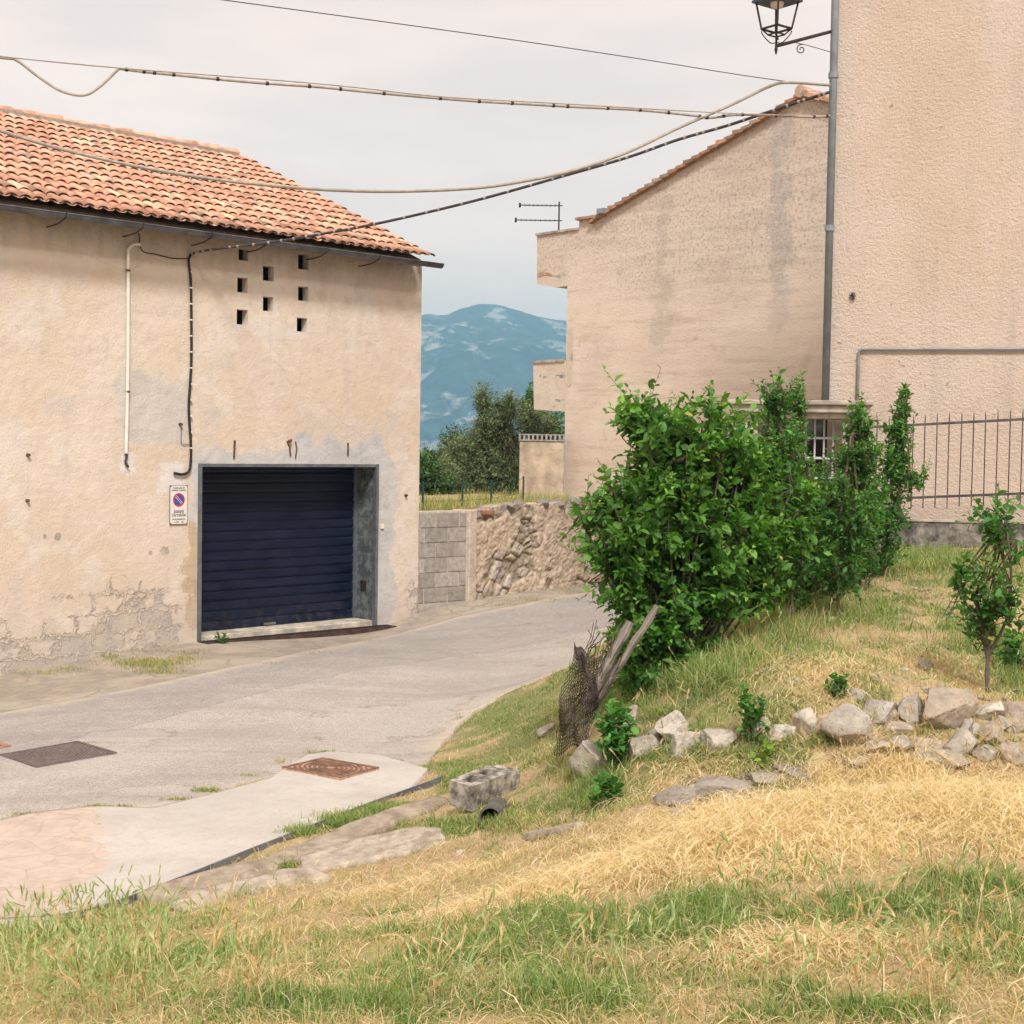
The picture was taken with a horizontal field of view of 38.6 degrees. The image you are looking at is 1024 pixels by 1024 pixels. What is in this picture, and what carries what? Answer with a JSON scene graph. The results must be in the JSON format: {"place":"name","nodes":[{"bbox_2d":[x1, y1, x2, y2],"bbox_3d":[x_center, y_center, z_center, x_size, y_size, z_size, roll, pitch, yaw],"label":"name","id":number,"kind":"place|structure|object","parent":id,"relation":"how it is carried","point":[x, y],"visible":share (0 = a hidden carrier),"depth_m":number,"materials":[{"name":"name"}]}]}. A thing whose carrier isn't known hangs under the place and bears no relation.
{"place":"outdoors","nodes":[
{"label":"outdoors","id":0,"kind":"place"},
{"bbox_2d":[0,751,427,928],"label":"concrete apron","id":1,"kind":"object","parent":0,"point":[49,850],"visible":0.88,"depth_m":9.89,"materials":[{"name":"concrete"}]},
{"bbox_2d":[282,757,378,780],"bbox_3d":[-1.443,2.047,11.639,0.599,0.042,0.483,3,2,34],"label":"manhole cover","id":2,"kind":"object","parent":1,"relation":"on","point":[334,769],"visible":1,"depth_m":11.60,"materials":[{"name":"metal"}]},
{"bbox_2d":[0,583,614,712],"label":"pavement","id":3,"kind":"structure","parent":0,"point":[19,690],"depth_m":17.67,"materials":[{"name":"concrete"}]},
{"bbox_2d":[0,105,443,675],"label":"garage building","id":4,"kind":"structure","parent":3,"relation":"on","point":[300,479],"depth_m":19.17,"materials":[{"name":"beige paint"}]},
{"bbox_2d":[124,242,141,467],"bbox_3d":[-4.722,-1.954,18.223,0.056,2.809,0.218,3,3,44],"label":"conduit pipe","id":5,"kind":"object","parent":4,"relation":"attached to","point":[130,246],"visible":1,"depth_m":18.16,"materials":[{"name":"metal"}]},
{"bbox_2d":[169,485,187,524],"bbox_3d":[-4.285,-0.093,18.810,0.018,0.502,0.264,3,3,44],"label":"parking sign","id":6,"kind":"object","parent":4,"relation":"attached to","point":[178,504],"visible":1,"depth_m":18.80,"materials":[{"name":"white metal"}]},
{"bbox_2d":[173,255,192,475],"bbox_3d":[-4.207,-1.901,18.764,0.041,2.870,0.281,3,3,44],"label":"wall cable","id":7,"kind":"object","parent":4,"relation":"attached to","point":[191,364],"depth_m":18.83,"materials":[{"name":"black rubber"}]},
{"bbox_2d":[189,91,829,254],"bbox_3d":[-0.358,-3.909,17.240,8.095,1.488,0.045,2,3,22],"label":"overhead cable","id":8,"kind":"object","parent":4,"relation":"attached to","point":[546,180],"visible":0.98,"depth_m":17.02,"materials":[{"name":"rubber"}]},
{"bbox_2d":[198,624,396,643],"bbox_3d":[-2.885,1.701,20.157,0.220,0.101,3.243,3,3,44],"label":"drain grate","id":9,"kind":"object","parent":3,"relation":"on","point":[335,632],"visible":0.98,"depth_m":20.20,"materials":[{"name":"metal"}]},
{"bbox_2d":[453,497,721,602],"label":"stone wall","id":10,"kind":"structure","parent":3,"relation":"on","point":[515,546],"depth_m":23.63,"materials":[{"name":"stone"}]},
{"bbox_2d":[0,591,621,818],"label":"road","id":11,"kind":"structure","parent":0,"point":[407,696],"depth_m":14.38,"materials":[{"name":"asphalt"}]},
{"bbox_2d":[0,741,116,767],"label":"manhole cover","id":12,"kind":"object","parent":11,"relation":"on","point":[55,754],"visible":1,"depth_m":12.43,"materials":[{"name":"metal"}]},
{"bbox_2d":[0,0,830,320],"label":"sky","id":13,"kind":"structure","parent":0,"point":[312,137],"materials":[{"name":"white"}]},
{"bbox_2d":[420,304,566,494],"bbox_3d":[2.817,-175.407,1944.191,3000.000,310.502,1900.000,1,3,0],"label":"mountain","id":14,"kind":"structure","parent":0,"point":[502,347],"depth_m":1909.24,"materials":[{"name":"stone"}]},
{"bbox_2d":[0,493,1023,1023],"bbox_3d":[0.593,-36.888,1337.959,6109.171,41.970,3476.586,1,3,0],"label":"ground","id":15,"kind":"structure","parent":0,"point":[528,773],"depth_m":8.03,"materials":[{"name":"plant"}]},
{"bbox_2d":[136,859,279,905],"bbox_3d":[-1.789,2.195,8.633,0.874,0.119,0.316,-1,3,-43],"label":"kerb stone","id":16,"kind":"object","parent":15,"relation":"on","point":[238,870],"visible":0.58,"depth_m":8.63,"materials":[{"name":"stone"}]},
{"bbox_2d":[0,776,442,919],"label":"steel edging","id":17,"kind":"object","parent":15,"relation":"on","point":[265,845],"visible":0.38,"depth_m":9.38,"materials":[{"name":"grey metal"}]},
{"bbox_2d":[168,868,331,911],"bbox_3d":[-1.477,2.158,8.290,0.901,0.104,0.433,-1,3,-37],"label":"kerb stone","id":18,"kind":"object","parent":15,"relation":"on","point":[293,873],"visible":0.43,"depth_m":8.35,"materials":[{"name":"stone"}]},
{"bbox_2d":[262,796,448,866],"bbox_3d":[-0.990,2.102,9.603,0.275,0.163,1.682,3,3,35],"label":"kerb stone","id":19,"kind":"object","parent":15,"relation":"on","point":[383,821],"visible":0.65,"depth_m":9.61,"materials":[{"name":"stone"}]},
{"bbox_2d":[301,827,445,871],"bbox_3d":[-0.862,2.089,9.027,0.873,0.204,0.565,0,3,-10],"label":"kerb stone","id":20,"kind":"object","parent":15,"relation":"on","point":[395,844],"visible":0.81,"depth_m":8.96,"materials":[{"name":"stone"}]},
{"bbox_2d":[419,440,460,494],"bbox_3d":[-2.189,-0.766,38.428,1.482,2.233,3.137,2,3,16],"label":"broadleaf tree","id":21,"kind":"object","parent":15,"relation":"on","point":[430,468],"visible":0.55,"depth_m":37.65,"materials":[{"name":"green plant"}]},
{"bbox_2d":[417,510,466,613],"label":"block wall","id":22,"kind":"structure","parent":15,"relation":"on","point":[441,558],"depth_m":22.14,"materials":[{"name":"concrete"}]},
{"bbox_2d":[430,449,486,493],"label":"olive tree","id":23,"kind":"object","parent":15,"relation":"on","point":[447,463],"visible":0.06,"depth_m":43.26,"materials":[{"name":"green plant"}]},
{"bbox_2d":[421,423,519,477],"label":"olive tree","id":24,"kind":"object","parent":15,"relation":"on","point":[445,435],"visible":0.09,"depth_m":51.61,"materials":[{"name":"green plant"}]},
{"bbox_2d":[421,476,523,510],"bbox_3d":[-0.603,-0.250,27.500,0.139,0.777,5.340,2,3,19],"label":"garden fence","id":25,"kind":"object","parent":15,"relation":"on","point":[462,494],"visible":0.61,"depth_m":26.96,"materials":[{"name":"green paint"}]},
{"bbox_2d":[449,764,519,811],"bbox_3d":[-0.175,1.823,9.730,0.210,0.170,0.500,8,11,37],"label":"cinder block","id":26,"kind":"object","parent":15,"relation":"on","point":[468,791],"depth_m":9.62,"materials":[{"name":"concrete"}]},
{"bbox_2d":[478,797,509,826],"bbox_3d":[-0.110,1.900,9.221,0.150,0.148,0.350,1,-1,8],"label":"drain pipe","id":27,"kind":"object","parent":15,"relation":"in","point":[496,804],"visible":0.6,"depth_m":9.16,"materials":[{"name":"concrete"}]},
{"bbox_2d":[419,487,573,510],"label":"dry weeds","id":28,"kind":"object","parent":15,"relation":"on","point":[452,504],"visible":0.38,"depth_m":28.34,"materials":[{"name":"yellow plant"}]},
{"bbox_2d":[432,378,563,494],"bbox_3d":[0.039,-1.888,40.565,4.438,3.657,2.902,-1,3,-34],"label":"olive tree","id":29,"kind":"object","parent":15,"relation":"on","point":[496,437],"visible":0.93,"depth_m":39.79,"materials":[{"name":"green plant"}]},
{"bbox_2d":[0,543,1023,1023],"bbox_3d":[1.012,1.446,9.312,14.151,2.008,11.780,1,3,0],"label":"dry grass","id":30,"kind":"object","parent":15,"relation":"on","point":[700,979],"depth_m":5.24,"materials":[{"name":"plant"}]},
{"bbox_2d":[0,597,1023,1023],"bbox_3d":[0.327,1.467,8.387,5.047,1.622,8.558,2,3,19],"label":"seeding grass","id":31,"kind":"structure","parent":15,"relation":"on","point":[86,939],"depth_m":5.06,"materials":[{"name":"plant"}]},
{"bbox_2d":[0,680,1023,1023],"bbox_3d":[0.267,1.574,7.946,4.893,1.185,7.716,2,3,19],"label":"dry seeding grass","id":32,"kind":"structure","parent":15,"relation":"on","point":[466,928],"depth_m":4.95,"materials":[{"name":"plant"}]},
{"bbox_2d":[5,588,1021,917],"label":"verge weeds","id":33,"kind":"object","parent":15,"relation":"on","point":[497,822],"visible":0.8,"depth_m":9.45,"materials":[{"name":"green plant"}]},
{"bbox_2d":[511,381,564,471],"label":"broadleaf tree","id":34,"kind":"object","parent":15,"relation":"on","point":[529,395],"visible":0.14,"depth_m":45.53,"materials":[{"name":"green plant"}]},
{"bbox_2d":[518,434,564,499],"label":"garden wall","id":35,"kind":"structure","parent":15,"relation":"on","point":[541,463],"depth_m":34.58,"materials":[{"name":"paint"}]},
{"bbox_2d":[536,723,554,736],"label":"stone","id":36,"kind":"object","parent":15,"relation":"on","point":[542,731],"visible":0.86,"depth_m":11.61,"materials":[{"name":"stone"}]},
{"bbox_2d":[522,821,583,841],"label":"kerb stone","id":37,"kind":"object","parent":15,"relation":"on","point":[546,832],"visible":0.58,"depth_m":8.10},
{"bbox_2d":[567,740,607,777],"bbox_3d":[0.485,1.570,9.067,0.286,0.339,0.295,1,3,0],"label":"stone","id":38,"kind":"object","parent":15,"relation":"on","point":[586,747],"visible":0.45,"depth_m":8.97,"materials":[{"name":"stone"}]},
{"bbox_2d":[191,642,1023,996],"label":"straw","id":39,"kind":"object","parent":15,"relation":"on","point":[759,824],"visible":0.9,"depth_m":6.43,"materials":[{"name":"yellow plant"}]},
{"bbox_2d":[581,620,633,705],"bbox_3d":[0.615,0.966,9.375,0.080,0.601,0.080,29,-3,-10],"label":"wooden post","id":40,"kind":"object","parent":15,"relation":"on","point":[622,636],"visible":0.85,"depth_m":9.35,"materials":[{"name":"grey wood"}]},
{"bbox_2d":[551,643,602,755],"bbox_3d":[0.409,1.193,9.240,0.310,0.757,0.306,1,3,0],"label":"chain link mesh","id":41,"kind":"object","parent":40,"relation":"hanging from","point":[584,664],"visible":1,"depth_m":9.24,"materials":[{"name":"metal"}]},
{"bbox_2d":[556,613,626,740],"bbox_3d":[0.511,1.062,9.408,0.448,0.844,0.331,1,3,0],"label":"dead vine","id":42,"kind":"object","parent":41,"relation":"in","point":[607,686],"visible":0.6,"depth_m":9.36,"materials":[{"name":"brown plant"}]},
{"bbox_2d":[587,770,628,810],"bbox_3d":[0.518,1.617,8.349,0.232,0.270,0.228,-1,3,-41],"label":"seedling","id":43,"kind":"object","parent":15,"relation":"on","point":[599,789],"visible":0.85,"depth_m":8.34,"materials":[{"name":"green plant"}]},
{"bbox_2d":[593,698,638,772],"bbox_3d":[0.630,1.356,8.834,0.286,0.446,0.266,0,3,-26],"label":"seedling","id":44,"kind":"object","parent":15,"relation":"on","point":[615,739],"visible":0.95,"depth_m":8.81,"materials":[{"name":"green plant"}]},
{"bbox_2d":[601,626,631,695],"bbox_3d":[0.848,1.026,10.424,0.447,0.559,0.346,1,3,0],"label":"seedling","id":45,"kind":"object","parent":15,"relation":"on","point":[605,654],"visible":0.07,"depth_m":10.43,"materials":[{"name":"green plant"}]},
{"bbox_2d":[591,604,659,707],"bbox_3d":[0.733,0.938,9.483,0.063,0.785,0.064,33,0,-5],"label":"wooden post","id":46,"kind":"object","parent":15,"relation":"on","point":[636,638],"visible":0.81,"depth_m":9.46,"materials":[{"name":"grey wood"}]},
{"bbox_2d":[615,704,640,728],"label":"stone","id":47,"kind":"object","parent":15,"relation":"on","point":[635,710],"visible":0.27,"depth_m":9.38,"materials":[{"name":"stone"}]},
{"bbox_2d":[628,734,661,761],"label":"stone","id":48,"kind":"object","parent":15,"relation":"on","point":[644,742],"visible":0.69,"depth_m":8.74,"materials":[{"name":"stone"}]},
{"bbox_2d":[653,710,688,741],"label":"stone","id":49,"kind":"object","parent":15,"relation":"on","point":[671,721],"visible":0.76,"depth_m":8.72,"materials":[{"name":"stone"}]},
{"bbox_2d":[532,85,828,498],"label":"gable house","id":50,"kind":"structure","parent":15,"relation":"on","point":[697,273],"depth_m":32.12,"materials":[{"name":"paint"}]},
{"bbox_2d":[515,202,561,229],"bbox_3d":[0.645,-7.067,35.725,1.159,1.024,0.320,1,3,0],"label":"tv antenna","id":51,"kind":"object","parent":50,"relation":"on","point":[540,220],"visible":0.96,"depth_m":35.70,"materials":[{"name":"metal"}]},
{"bbox_2d":[652,786,709,806],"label":"stone","id":52,"kind":"object","parent":15,"relation":"on","point":[675,793],"visible":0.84,"depth_m":7.66,"materials":[{"name":"stone"}]},
{"bbox_2d":[668,731,700,760],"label":"stone","id":53,"kind":"object","parent":15,"relation":"on","point":[679,740],"visible":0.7,"depth_m":8.56,"materials":[{"name":"stone"}]},
{"bbox_2d":[558,365,827,707],"bbox_3d":[1.334,0.151,10.334,2.106,2.391,1.354,0,3,-11],"label":"shrub","id":54,"kind":"object","parent":15,"relation":"on","point":[691,565],"visible":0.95,"depth_m":10.08,"materials":[{"name":"green plant"}]},
{"bbox_2d":[393,561,1017,1021],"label":"pebbles","id":55,"kind":"object","parent":15,"relation":"on","point":[925,689],"visible":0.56,"depth_m":8.24,"materials":[{"name":"stone"}]},
{"bbox_2d":[699,728,737,752],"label":"stone","id":56,"kind":"object","parent":15,"relation":"on","point":[713,737],"visible":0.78,"depth_m":8.45,"materials":[{"name":"stone"}]},
{"bbox_2d":[695,775,753,798],"bbox_3d":[1.162,1.490,7.949,0.299,0.112,0.323,2,3,17],"label":"stone","id":57,"kind":"object","parent":15,"relation":"on","point":[716,783],"visible":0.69,"depth_m":7.86,"materials":[{"name":"stone"}]},
{"bbox_2d":[450,542,1023,773],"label":"bank undergrowth","id":58,"kind":"object","parent":15,"relation":"on","point":[720,668],"visible":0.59,"depth_m":10.16,"materials":[{"name":"green plant"}]},
{"bbox_2d":[736,682,769,747],"bbox_3d":[1.365,1.174,8.330,0.199,0.414,0.205,1,3,0],"label":"seedling","id":59,"kind":"object","parent":15,"relation":"on","point":[756,715],"visible":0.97,"depth_m":8.30,"materials":[{"name":"green plant"}]},
{"bbox_2d":[749,738,774,767],"bbox_3d":[1.394,1.357,8.142,0.159,0.198,0.154,-1,3,-40],"label":"seedling","id":60,"kind":"object","parent":15,"relation":"on","point":[768,754],"visible":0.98,"depth_m":8.12,"materials":[{"name":"green plant"}]},
{"bbox_2d":[744,771,785,783],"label":"stone","id":61,"kind":"object","parent":15,"relation":"on","point":[753,775],"visible":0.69,"depth_m":7.95,"materials":[{"name":"stone"}]},
{"bbox_2d":[767,724,796,742],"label":"stone","id":62,"kind":"object","parent":15,"relation":"on","point":[777,730],"visible":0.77,"depth_m":8.25,"materials":[{"name":"stone"}]},
{"bbox_2d":[745,366,829,619],"bbox_3d":[2.014,-0.110,11.002,0.723,1.952,0.808,1,3,0],"label":"young tree","id":63,"kind":"object","parent":15,"relation":"on","point":[776,418],"visible":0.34,"depth_m":10.84,"materials":[{"name":"green plant"}]},
{"bbox_2d":[771,764,812,778],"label":"stone","id":64,"kind":"object","parent":15,"relation":"on","point":[791,769],"visible":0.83,"depth_m":8.01,"materials":[{"name":"stone"}]},
{"bbox_2d":[728,399,873,481],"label":"entrance gate","id":65,"kind":"structure","parent":15,"relation":"on","point":[820,413],"depth_m":15.31,"materials":[{"name":"concrete"}]},
{"bbox_2d":[793,589,813,613],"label":"seedling","id":66,"kind":"object","parent":15,"relation":"on","point":[808,596],"visible":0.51,"depth_m":11.48,"materials":[{"name":"green plant"}]},
{"bbox_2d":[791,707,816,735],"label":"stone","id":67,"kind":"object","parent":15,"relation":"on","point":[805,719],"visible":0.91,"depth_m":8.20,"materials":[{"name":"stone"}]},
{"bbox_2d":[727,448,893,604],"bbox_3d":[2.466,0.125,12.348,1.601,1.336,1.132,1,3,0],"label":"shrub","id":68,"kind":"object","parent":15,"relation":"on","point":[826,477],"visible":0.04,"depth_m":12.28,"materials":[{"name":"green plant"}]},
{"bbox_2d":[783,369,839,603],"bbox_3d":[2.388,-0.167,11.825,0.645,1.952,0.637,1,3,0],"label":"young tree","id":69,"kind":"object","parent":15,"relation":"on","point":[800,406],"visible":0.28,"depth_m":11.74,"materials":[{"name":"green plant"}]},
{"bbox_2d":[823,671,848,699],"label":"seedling","id":70,"kind":"object","parent":15,"relation":"on","point":[841,680],"visible":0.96,"depth_m":8.41,"materials":[{"name":"green plant"}]},
{"bbox_2d":[799,385,888,620],"bbox_3d":[2.496,-0.076,11.091,0.689,1.813,0.810,2,3,28],"label":"young tree","id":71,"kind":"object","parent":15,"relation":"on","point":[854,460],"visible":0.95,"depth_m":11.04,"materials":[{"name":"green plant"}]},
{"bbox_2d":[820,703,871,743],"bbox_3d":[1.871,1.229,8.133,0.234,0.314,0.228,-1,3,-42],"label":"stone","id":72,"kind":"object","parent":15,"relation":"on","point":[849,720],"visible":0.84,"depth_m":8.08,"materials":[{"name":"stone"}]},
{"bbox_2d":[842,753,872,768],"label":"stone","id":73,"kind":"object","parent":15,"relation":"on","point":[854,757],"visible":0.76,"depth_m":8.01,"materials":[{"name":"stone"}]},
{"bbox_2d":[848,688,866,699],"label":"stone","id":74,"kind":"object","parent":15,"relation":"on","point":[859,693],"visible":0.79,"depth_m":8.38,"materials":[{"name":"stone"}]},
{"bbox_2d":[842,474,890,588],"bbox_3d":[2.922,0.165,12.407,0.539,1.066,0.534,3,3,37],"label":"young tree","id":75,"kind":"object","parent":15,"relation":"on","point":[867,567],"visible":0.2,"depth_m":12.35,"materials":[{"name":"green plant"}]},
{"bbox_2d":[865,738,894,752],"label":"stone","id":76,"kind":"object","parent":15,"relation":"on","point":[880,744],"visible":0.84,"depth_m":8.06,"materials":[{"name":"stone"}]},
{"bbox_2d":[863,699,897,724],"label":"stone","id":77,"kind":"object","parent":15,"relation":"on","point":[870,705],"visible":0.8,"depth_m":8.23,"materials":[{"name":"stone"}]},
{"bbox_2d":[882,721,913,734],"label":"stone","id":78,"kind":"object","parent":15,"relation":"on","point":[900,726],"visible":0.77,"depth_m":8.15,"materials":[{"name":"stone"}]},
{"bbox_2d":[864,382,932,577],"bbox_3d":[3.357,-0.248,12.890,0.639,1.814,0.616,1,3,0],"label":"young tree","id":79,"kind":"object","parent":15,"relation":"on","point":[898,469],"visible":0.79,"depth_m":12.82,"materials":[{"name":"green plant"}]},
{"bbox_2d":[890,735,912,750],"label":"stone","id":80,"kind":"object","parent":15,"relation":"on","point":[903,740],"visible":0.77,"depth_m":8.04,"materials":[{"name":"stone"}]},
{"bbox_2d":[898,694,922,724],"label":"stone","id":81,"kind":"object","parent":15,"relation":"on","point":[915,700],"visible":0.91,"depth_m":8.24,"materials":[{"name":"stone"}]},
{"bbox_2d":[821,0,1023,520],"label":"stucco house","id":82,"kind":"structure","parent":15,"relation":"on","point":[924,267],"depth_m":15.67,"materials":[{"name":"paint"}]},
{"bbox_2d":[0,56,817,115],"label":"overhead cable","id":83,"kind":"object","parent":82,"relation":"attached to","point":[386,90],"visible":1,"depth_m":13.41,"materials":[{"name":"rubber"}]},
{"bbox_2d":[119,67,830,118],"bbox_3d":[-0.057,-4.117,14.434,7.422,0.308,0.038,0,3,-20],"label":"overhead cable","id":84,"kind":"object","parent":83,"relation":"hanging from","point":[268,83],"visible":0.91,"depth_m":14.21,"materials":[{"name":"metal"}]},
{"bbox_2d":[0,57,118,96],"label":"overhead cable","id":85,"kind":"object","parent":84,"relation":"hanging from","point":[104,82],"visible":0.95,"depth_m":12.98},
{"bbox_2d":[0,81,830,192],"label":"overhead cable","id":86,"kind":"object","parent":82,"relation":"attached to","point":[388,191],"visible":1,"depth_m":13.82,"materials":[{"name":"rubber"}]},
{"bbox_2d":[224,0,781,80],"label":"overhead cable","id":87,"kind":"object","parent":82,"relation":"attached to","point":[493,37],"visible":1,"depth_m":13.77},
{"bbox_2d":[752,0,831,54],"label":"street lamp","id":88,"kind":"object","parent":82,"relation":"attached to","point":[776,5],"visible":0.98,"depth_m":15.00,"materials":[{"name":"metal"}]},
{"bbox_2d":[918,659,933,670],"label":"stone","id":89,"kind":"object","parent":15,"relation":"on","point":[929,662],"visible":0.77,"depth_m":9.30,"materials":[{"name":"stone"}]},
{"bbox_2d":[908,736,944,750],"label":"stone","id":90,"kind":"object","parent":15,"relation":"on","point":[935,743],"visible":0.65,"depth_m":8.05,"materials":[{"name":"stone"}]},
{"bbox_2d":[909,748,949,765],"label":"stone","id":91,"kind":"object","parent":15,"relation":"on","point":[930,752],"visible":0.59,"depth_m":7.99,"materials":[{"name":"stone"}]},
{"bbox_2d":[874,518,1023,547],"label":"wall","id":92,"kind":"structure","parent":15,"relation":"on","point":[921,531],"depth_m":14.88,"materials":[{"name":"concrete"}]},
{"bbox_2d":[865,410,1023,511],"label":"iron railing","id":93,"kind":"object","parent":92,"relation":"on","point":[961,422],"visible":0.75,"depth_m":14.89,"materials":[{"name":"metal"}]},
{"bbox_2d":[921,687,977,728],"bbox_3d":[2.465,1.128,8.249,0.355,0.272,0.260,1,3,0],"label":"stone","id":94,"kind":"object","parent":15,"relation":"on","point":[946,707],"visible":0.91,"depth_m":8.17,"materials":[{"name":"stone"}]},
{"bbox_2d":[939,749,970,767],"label":"stone","id":95,"kind":"object","parent":15,"relation":"on","point":[954,756],"visible":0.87,"depth_m":7.97,"materials":[{"name":"stone"}]},
{"bbox_2d":[943,728,978,756],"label":"stone","id":96,"kind":"object","parent":15,"relation":"on","point":[956,742],"visible":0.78,"depth_m":8.03,"materials":[{"name":"stone"}]},
{"bbox_2d":[941,482,1023,693],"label":"young tree","id":97,"kind":"object","parent":15,"relation":"on","point":[987,611],"visible":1,"depth_m":8.74,"materials":[{"name":"green plant"}]},
{"bbox_2d":[970,744,999,760],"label":"stone","id":98,"kind":"object","parent":15,"relation":"on","point":[985,749],"visible":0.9,"depth_m":8.01,"materials":[{"name":"stone"}]},
{"bbox_2d":[975,701,1005,720],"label":"stone","id":99,"kind":"object","parent":15,"relation":"on","point":[988,711],"visible":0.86,"depth_m":8.22,"materials":[{"name":"stone"}]},
{"bbox_2d":[978,720,1005,743],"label":"stone","id":100,"kind":"object","parent":15,"relation":"on","point":[984,729],"visible":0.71,"depth_m":8.09,"materials":[{"name":"stone"}]},
{"bbox_2d":[991,715,1011,731],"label":"stone","id":101,"kind":"object","parent":15,"relation":"on","point":[1005,723],"visible":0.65,"depth_m":8.18,"materials":[{"name":"stone"}]},
{"bbox_2d":[995,628,1023,670],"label":"seedling","id":102,"kind":"object","parent":15,"relation":"on","point":[1011,647],"visible":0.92,"depth_m":9.52,"materials":[{"name":"green plant"}]},
{"bbox_2d":[999,742,1023,766],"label":"stone","id":103,"kind":"object","parent":15,"relation":"on","point":[1013,751],"visible":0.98,"depth_m":7.98,"materials":[{"name":"stone"}]},
{"bbox_2d":[1002,701,1023,733],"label":"stone","id":104,"kind":"object","parent":15,"relation":"on","point":[1014,711],"visible":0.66,"depth_m":8.18,"materials":[{"name":"stone"}]},
{"bbox_2d":[0,540,1023,1023],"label":"dry grass","id":105,"kind":"structure","parent":0,"point":[416,932],"depth_m":5.49,"materials":[{"name":"plant"}]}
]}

